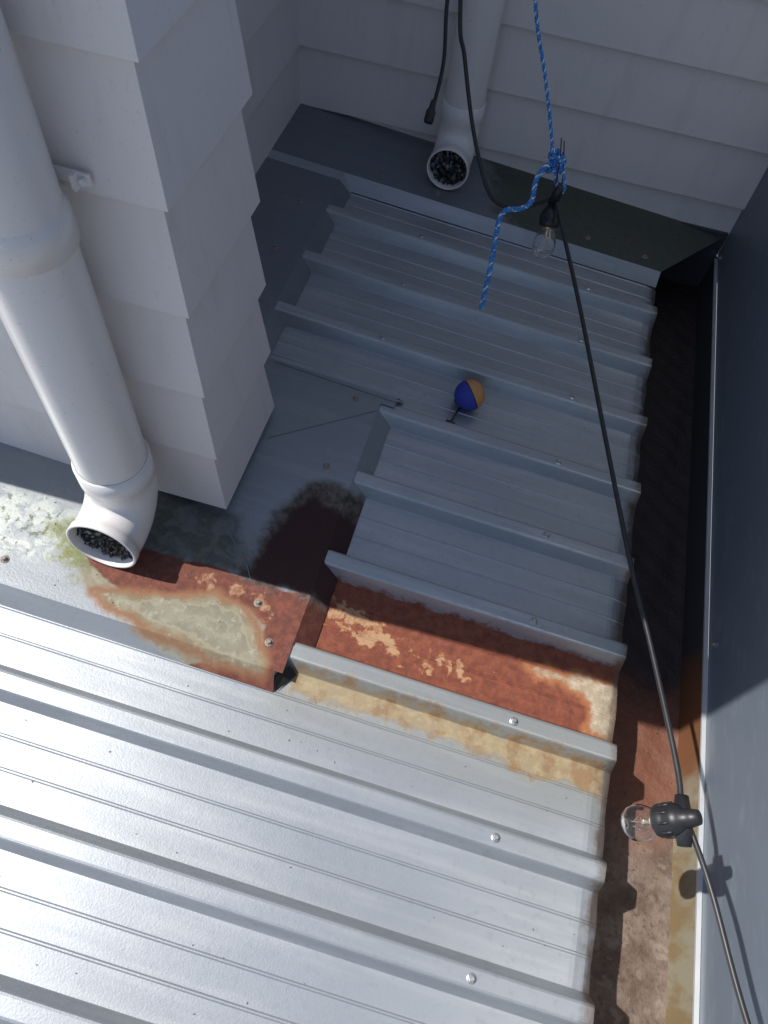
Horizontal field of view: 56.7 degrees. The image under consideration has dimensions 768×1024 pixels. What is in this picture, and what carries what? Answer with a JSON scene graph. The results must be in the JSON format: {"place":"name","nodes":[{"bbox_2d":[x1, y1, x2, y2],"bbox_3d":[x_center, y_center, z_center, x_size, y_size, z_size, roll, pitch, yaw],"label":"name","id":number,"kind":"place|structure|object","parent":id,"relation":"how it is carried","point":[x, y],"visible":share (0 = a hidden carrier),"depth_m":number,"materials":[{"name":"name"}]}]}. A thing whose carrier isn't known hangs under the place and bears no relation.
{"place":"outdoors","nodes":[
{"label":"outdoors","id":0,"kind":"place"},
{"bbox_2d":[699,303,716,1021],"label":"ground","id":1,"kind":"structure","parent":0,"point":[707,688],"depth_m":4.54,"materials":[{"name":"metal"}]},
{"bbox_3d":[0.085,-1.096,0.895,1.860,2.377,1.508,15,58,4],"label":"wall","id":2,"kind":"object","parent":1,"relation":"on","visible":0},
{"bbox_2d":[0,0,273,508],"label":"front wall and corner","id":3,"kind":"structure","parent":2,"relation":"attached to","point":[138,105],"depth_m":0.86,"materials":[{"name":"paint"}]},
{"bbox_2d":[0,7,157,567],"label":"downpipe","id":4,"kind":"object","parent":3,"relation":"attached to","point":[52,318],"visible":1,"depth_m":0.85,"materials":[{"name":"plastic"}]},
{"bbox_2d":[0,192,656,1023],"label":"metal roof","id":5,"kind":"structure","parent":2,"relation":"attached to","point":[374,874],"depth_m":1.17,"materials":[{"name":"metal"}]},
{"bbox_2d":[0,103,722,691],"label":"roof flashing","id":6,"kind":"object","parent":5,"relation":"on","point":[192,583],"visible":0.72,"depth_m":1.36,"materials":[{"name":"metal"}]},
{"bbox_2d":[446,379,484,423],"bbox_3d":[0.180,-0.237,1.533,0.068,0.067,0.108,15,58,4],"label":"foam ball","id":7,"kind":"object","parent":5,"relation":"on","point":[469,394],"visible":0.99,"depth_m":1.52,"materials":[{"name":"multicoloured rubber"}]},
{"bbox_2d":[0,171,721,984],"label":"roof screws","id":8,"kind":"object","parent":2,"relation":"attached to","point":[512,719],"visible":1,"depth_m":1.36,"materials":[{"name":"metal"}]},
{"bbox_2d":[235,0,767,256],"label":"courtyard walls","id":9,"kind":"structure","parent":2,"relation":"attached to","point":[660,107],"depth_m":1.80,"materials":[{"name":"paint"}]},
{"bbox_2d":[424,0,448,124],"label":"hanging cable","id":10,"kind":"object","parent":9,"relation":"hanging from","point":[430,113],"visible":1,"depth_m":1.48,"materials":[{"name":"black rubber"}]},
{"bbox_2d":[427,0,504,189],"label":"downpipe","id":11,"kind":"object","parent":9,"relation":"attached to","point":[450,159],"visible":0.92,"depth_m":1.75,"materials":[{"name":"plastic"}]},
{"bbox_2d":[479,0,566,308],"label":"blue rope","id":12,"kind":"object","parent":2,"relation":"hanging from","point":[556,163],"visible":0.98,"depth_m":1.42,"materials":[{"name":"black fabric"}]},
{"bbox_2d":[458,0,750,1023],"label":"string lights","id":13,"kind":"object","parent":2,"relation":"attached to","point":[678,818],"visible":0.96,"depth_m":0.99,"materials":[{"name":"black rubber"}]},
{"bbox_2d":[589,222,727,1023],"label":"box gutter","id":14,"kind":"object","parent":2,"relation":"attached to","point":[668,551],"visible":0.46,"depth_m":1.46,"materials":[{"name":"metal"}]},
{"bbox_2d":[699,167,767,1023],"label":"sheet metal wall","id":15,"kind":"structure","parent":2,"relation":"attached to","point":[735,855],"depth_m":1.28,"materials":[{"name":"metal"}]},
{"bbox_2d":[692,259,717,1023],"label":"wall drip edge","id":16,"kind":"structure","parent":15,"relation":"attached to","point":[697,957],"depth_m":1.35,"materials":[{"name":"grey metal"}]}
]}

